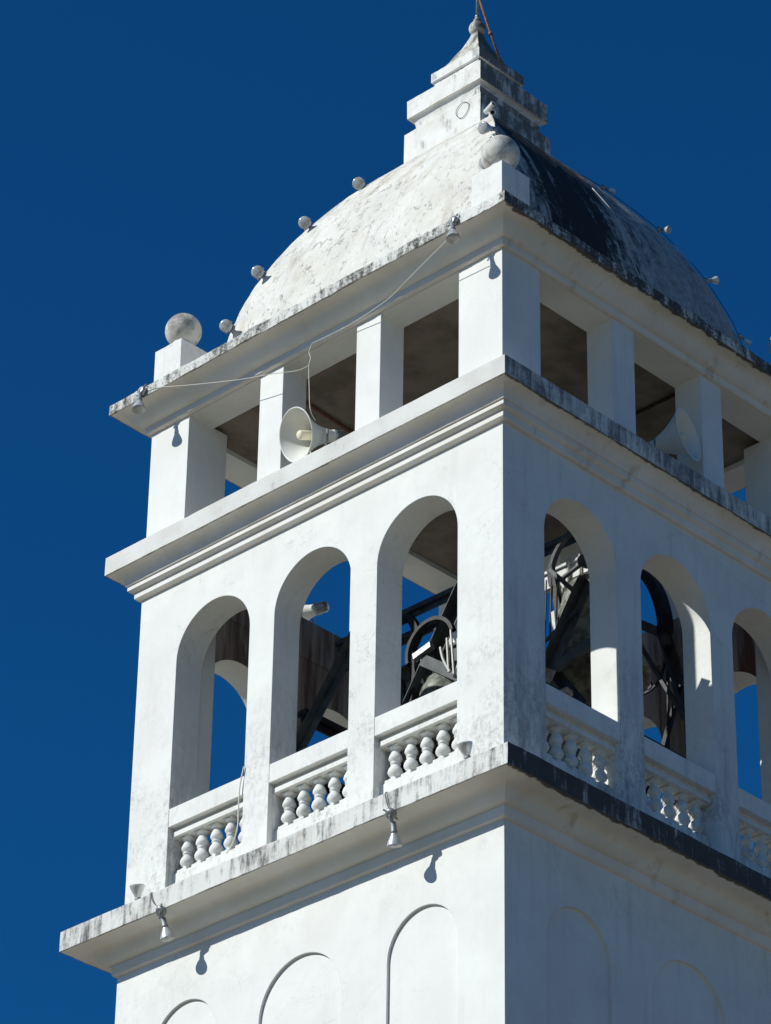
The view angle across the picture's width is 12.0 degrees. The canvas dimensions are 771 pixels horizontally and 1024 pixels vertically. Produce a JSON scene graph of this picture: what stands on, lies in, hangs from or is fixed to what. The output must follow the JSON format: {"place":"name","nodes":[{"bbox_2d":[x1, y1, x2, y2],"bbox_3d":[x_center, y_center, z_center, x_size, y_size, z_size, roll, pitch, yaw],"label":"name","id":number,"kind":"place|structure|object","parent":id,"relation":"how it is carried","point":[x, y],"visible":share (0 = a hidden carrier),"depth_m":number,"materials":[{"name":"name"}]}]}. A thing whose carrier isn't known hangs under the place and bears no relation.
{"place":"outdoors","nodes":[
{"label":"outdoors","id":0,"kind":"place"},
{"bbox_2d":[0,0,770,1023],"label":"sky","id":1,"kind":"structure","parent":0,"point":[154,154],"materials":[{"name":"blue"}]},
{"bbox_3d":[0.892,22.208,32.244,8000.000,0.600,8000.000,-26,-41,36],"label":"ground","id":2,"kind":"structure","parent":0,"visible":0},
{"bbox_2d":[60,0,770,1023],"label":"bell tower","id":3,"kind":"structure","parent":2,"relation":"on","point":[506,366],"depth_m":42.53,"materials":[{"name":"white paint"}]},
{"bbox_2d":[130,883,144,899],"bbox_3d":[-2.849,4.425,42.230,0.184,0.294,0.254,-12,-34,21],"label":"flood lamp","id":4,"kind":"object","parent":3,"relation":"attached to","point":[137,890],"visible":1,"depth_m":42.19,"materials":[{"name":"grey metal"}]},
{"bbox_2d":[132,384,146,413],"bbox_3d":[-3.099,-1.440,46.144,0.176,0.401,0.175,-26,-41,36],"label":"flood lamp","id":5,"kind":"object","parent":3,"relation":"attached to","point":[138,406],"visible":1,"depth_m":46.07,"materials":[{"name":"grey metal"}]},
{"bbox_2d":[145,366,307,388],"bbox_3d":[-2.023,-1.662,45.341,2.686,0.707,0.068,-21,-38,31],"label":"cable","id":6,"kind":"object","parent":5,"relation":"hanging from","point":[226,381],"visible":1,"depth_m":45.21,"materials":[{"name":"white plastic"}]},
{"bbox_2d":[156,903,174,941],"bbox_3d":[-2.496,4.673,41.602,0.175,0.403,0.265,-26,-41,36],"label":"flood lamp","id":7,"kind":"object","parent":3,"relation":"attached to","point":[167,934],"visible":1,"depth_m":41.57,"materials":[{"name":"grey metal"}]},
{"bbox_2d":[219,319,233,333],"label":"flood lamp","id":8,"kind":"object","parent":3,"relation":"attached to","point":[226,325],"visible":1,"depth_m":47.11,"materials":[{"name":"grey metal"}]},
{"bbox_2d":[226,766,243,853],"bbox_3d":[-1.744,3.431,42.256,0.048,1.009,0.311,21,-37,-29],"label":"cable","id":9,"kind":"object","parent":3,"relation":"attached to","point":[238,811],"visible":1,"depth_m":42.13,"materials":[{"name":"white plastic"}]},
{"bbox_2d":[251,265,264,280],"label":"flood lamp","id":10,"kind":"object","parent":3,"relation":"attached to","point":[257,271],"visible":1,"depth_m":47.56,"materials":[{"name":"grey metal"}]},
{"bbox_2d":[298,216,311,230],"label":"flood lamp","id":11,"kind":"object","parent":3,"relation":"attached to","point":[305,222],"visible":1,"depth_m":48.00,"materials":[{"name":"grey metal"}]},
{"bbox_2d":[308,344,315,420],"bbox_3d":[-0.885,-1.580,44.415,0.060,1.081,0.129,-26,-41,36],"label":"cable","id":12,"kind":"object","parent":3,"relation":"hanging from","point":[309,384],"visible":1,"depth_m":44.31,"materials":[{"name":"white plastic"}]},
{"bbox_2d":[279,407,345,462],"bbox_3d":[-0.887,-0.723,44.139,0.663,0.868,0.818,-26,-41,36],"label":"horn loudspeaker","id":13,"kind":"object","parent":3,"relation":"attached to","point":[302,433],"visible":0.92,"depth_m":44.21,"materials":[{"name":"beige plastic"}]},
{"bbox_2d":[302,601,328,622],"bbox_3d":[-1.082,1.343,47.306,0.651,0.692,0.549,-26,-41,36],"label":"floodlight","id":14,"kind":"object","parent":3,"relation":"attached to","point":[309,612],"visible":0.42,"depth_m":47.27,"materials":[{"name":"metal"}]},
{"bbox_2d":[306,401,352,433],"bbox_3d":[0.394,-0.493,47.221,0.077,0.044,5.057,-24,-39,34],"label":"conduit pipe","id":15,"kind":"object","parent":3,"relation":"attached to","point":[336,422],"visible":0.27,"depth_m":46.11,"materials":[{"name":"brown metal"}]},
{"bbox_2d":[352,177,365,190],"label":"flood lamp","id":16,"kind":"object","parent":3,"relation":"attached to","point":[358,183],"visible":0.99,"depth_m":48.35,"materials":[{"name":"grey metal"}]},
{"bbox_2d":[383,808,402,848],"bbox_3d":[0.080,3.415,39.482,0.176,0.416,0.271,-16,-36,25],"label":"flood lamp","id":17,"kind":"object","parent":3,"relation":"attached to","point":[394,841],"visible":1,"depth_m":39.44,"materials":[{"name":"grey metal"}]},
{"bbox_2d":[446,214,460,243],"bbox_3d":[0.785,-3.339,42.948,0.200,0.401,0.175,-26,-41,36],"label":"flood lamp","id":18,"kind":"object","parent":3,"relation":"attached to","point":[453,236],"visible":1,"depth_m":42.86,"materials":[{"name":"grey metal"}]},
{"bbox_2d":[312,241,445,343],"bbox_3d":[-0.025,-2.637,43.826,0.107,0.233,2.683,23,-38,-31],"label":"cable","id":19,"kind":"object","parent":18,"relation":"attached to","point":[384,301],"visible":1,"depth_m":43.81,"materials":[{"name":"white plastic"}]},
{"bbox_2d":[457,741,472,758],"bbox_3d":[0.882,2.591,39.161,0.177,0.294,0.276,-26,-41,36],"label":"flood lamp","id":20,"kind":"object","parent":3,"relation":"attached to","point":[465,748],"visible":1,"depth_m":39.12,"materials":[{"name":"grey metal"}]},
{"bbox_2d":[479,158,484,168],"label":"flood lamp","id":21,"kind":"object","parent":3,"relation":"attached to","point":[481,165],"visible":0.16,"depth_m":44.56,"materials":[{"name":"grey metal"}]},
{"bbox_2d":[478,0,500,60],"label":"stay pipe","id":22,"kind":"object","parent":3,"relation":"attached to","point":[490,33],"visible":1,"depth_m":49.79,"materials":[{"name":"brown metal"}]},
{"bbox_2d":[483,101,495,113],"bbox_3d":[1.371,-5.255,47.897,0.102,0.166,0.201,21,-37,-29],"label":"security camera","id":23,"kind":"object","parent":3,"relation":"attached to","point":[489,107],"visible":0.89,"depth_m":47.88,"materials":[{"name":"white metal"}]},
{"bbox_2d":[294,535,685,818],"bbox_3d":[1.333,2.867,44.346,5.156,5.237,3.470,-26,-41,36],"label":"bell support","id":24,"kind":"object","parent":3,"relation":"on","point":[557,662],"visible":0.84,"depth_m":44.44,"materials":[{"name":"paint"}]},
{"bbox_2d":[401,616,456,765],"bbox_3d":[0.721,2.275,44.966,1.177,1.899,1.170,1,-32,0],"label":"bell","id":25,"kind":"object","parent":24,"relation":"hanging from","point":[434,681],"visible":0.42,"depth_m":45.01,"materials":[{"name":"grey metal"}]},
{"bbox_2d":[544,530,651,704],"bbox_3d":[2.507,1.144,43.907,1.317,2.099,1.317,-1,-32,3],"label":"bell","id":26,"kind":"object","parent":24,"relation":"hanging from","point":[577,673],"visible":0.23,"depth_m":43.94,"materials":[{"name":"grey metal"}]},
{"bbox_2d":[478,121,502,137],"bbox_3d":[1.297,-4.700,45.419,0.165,0.193,0.393,-21,-38,31],"label":"flood lamp","id":27,"kind":"object","parent":3,"relation":"attached to","point":[484,127],"visible":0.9,"depth_m":45.30,"materials":[{"name":"grey metal"}]},
{"bbox_2d":[489,109,495,115],"bbox_3d":[1.381,-5.140,47.626,0.078,0.168,0.202,4,-32,-4],"label":"security camera","id":28,"kind":"object","parent":3,"relation":"attached to","point":[492,112],"visible":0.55,"depth_m":47.56,"materials":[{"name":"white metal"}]},
{"bbox_2d":[600,183,615,194],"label":"flood lamp","id":29,"kind":"object","parent":3,"relation":"attached to","point":[610,190],"visible":0.97,"depth_m":48.65,"materials":[{"name":"grey metal"}]},
{"bbox_2d":[592,188,640,278],"bbox_3d":[2.981,-3.357,46.562,0.788,2.204,0.164,-15,-35,24],"label":"cable","id":30,"kind":"object","parent":3,"relation":"attached to","point":[622,232],"visible":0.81,"depth_m":46.59,"materials":[{"name":"black plastic"}]},
{"bbox_2d":[636,393,674,414],"bbox_3d":[3.074,-1.203,45.992,1.650,0.044,0.048,-26,-41,36],"label":"conduit pipe","id":31,"kind":"object","parent":3,"relation":"attached to","point":[655,403],"visible":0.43,"depth_m":45.73,"materials":[{"name":"black metal"}]},
{"bbox_2d":[577,172,742,345],"bbox_3d":[3.458,-3.405,48.129,2.362,2.905,0.010,1,-32,-1],"label":"cable","id":32,"kind":"object","parent":3,"relation":"attached to","point":[673,244],"visible":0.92,"depth_m":48.19,"materials":[{"name":"black plastic"}]},
{"bbox_2d":[656,226,671,233],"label":"flood lamp","id":33,"kind":"object","parent":3,"relation":"attached to","point":[667,229],"visible":1,"depth_m":48.23,"materials":[{"name":"grey metal"}]},
{"bbox_2d":[649,408,700,460],"bbox_3d":[3.418,-0.674,44.264,0.822,1.034,0.667,-26,-41,36],"label":"horn loudspeaker","id":34,"kind":"object","parent":3,"relation":"on","point":[677,435],"visible":0.67,"depth_m":44.18,"materials":[{"name":"white plastic"}]},
{"bbox_2d":[704,276,718,284],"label":"flood lamp","id":35,"kind":"object","parent":3,"relation":"attached to","point":[714,280],"visible":1,"depth_m":47.95,"materials":[{"name":"grey metal"}]},
{"bbox_2d":[737,332,752,346],"bbox_3d":[4.651,-2.227,47.453,0.213,0.168,0.110,13,-34,-18],"label":"flood lamp","id":36,"kind":"object","parent":3,"relation":"attached to","point":[748,342],"visible":1,"depth_m":47.43,"materials":[{"name":"grey metal"}]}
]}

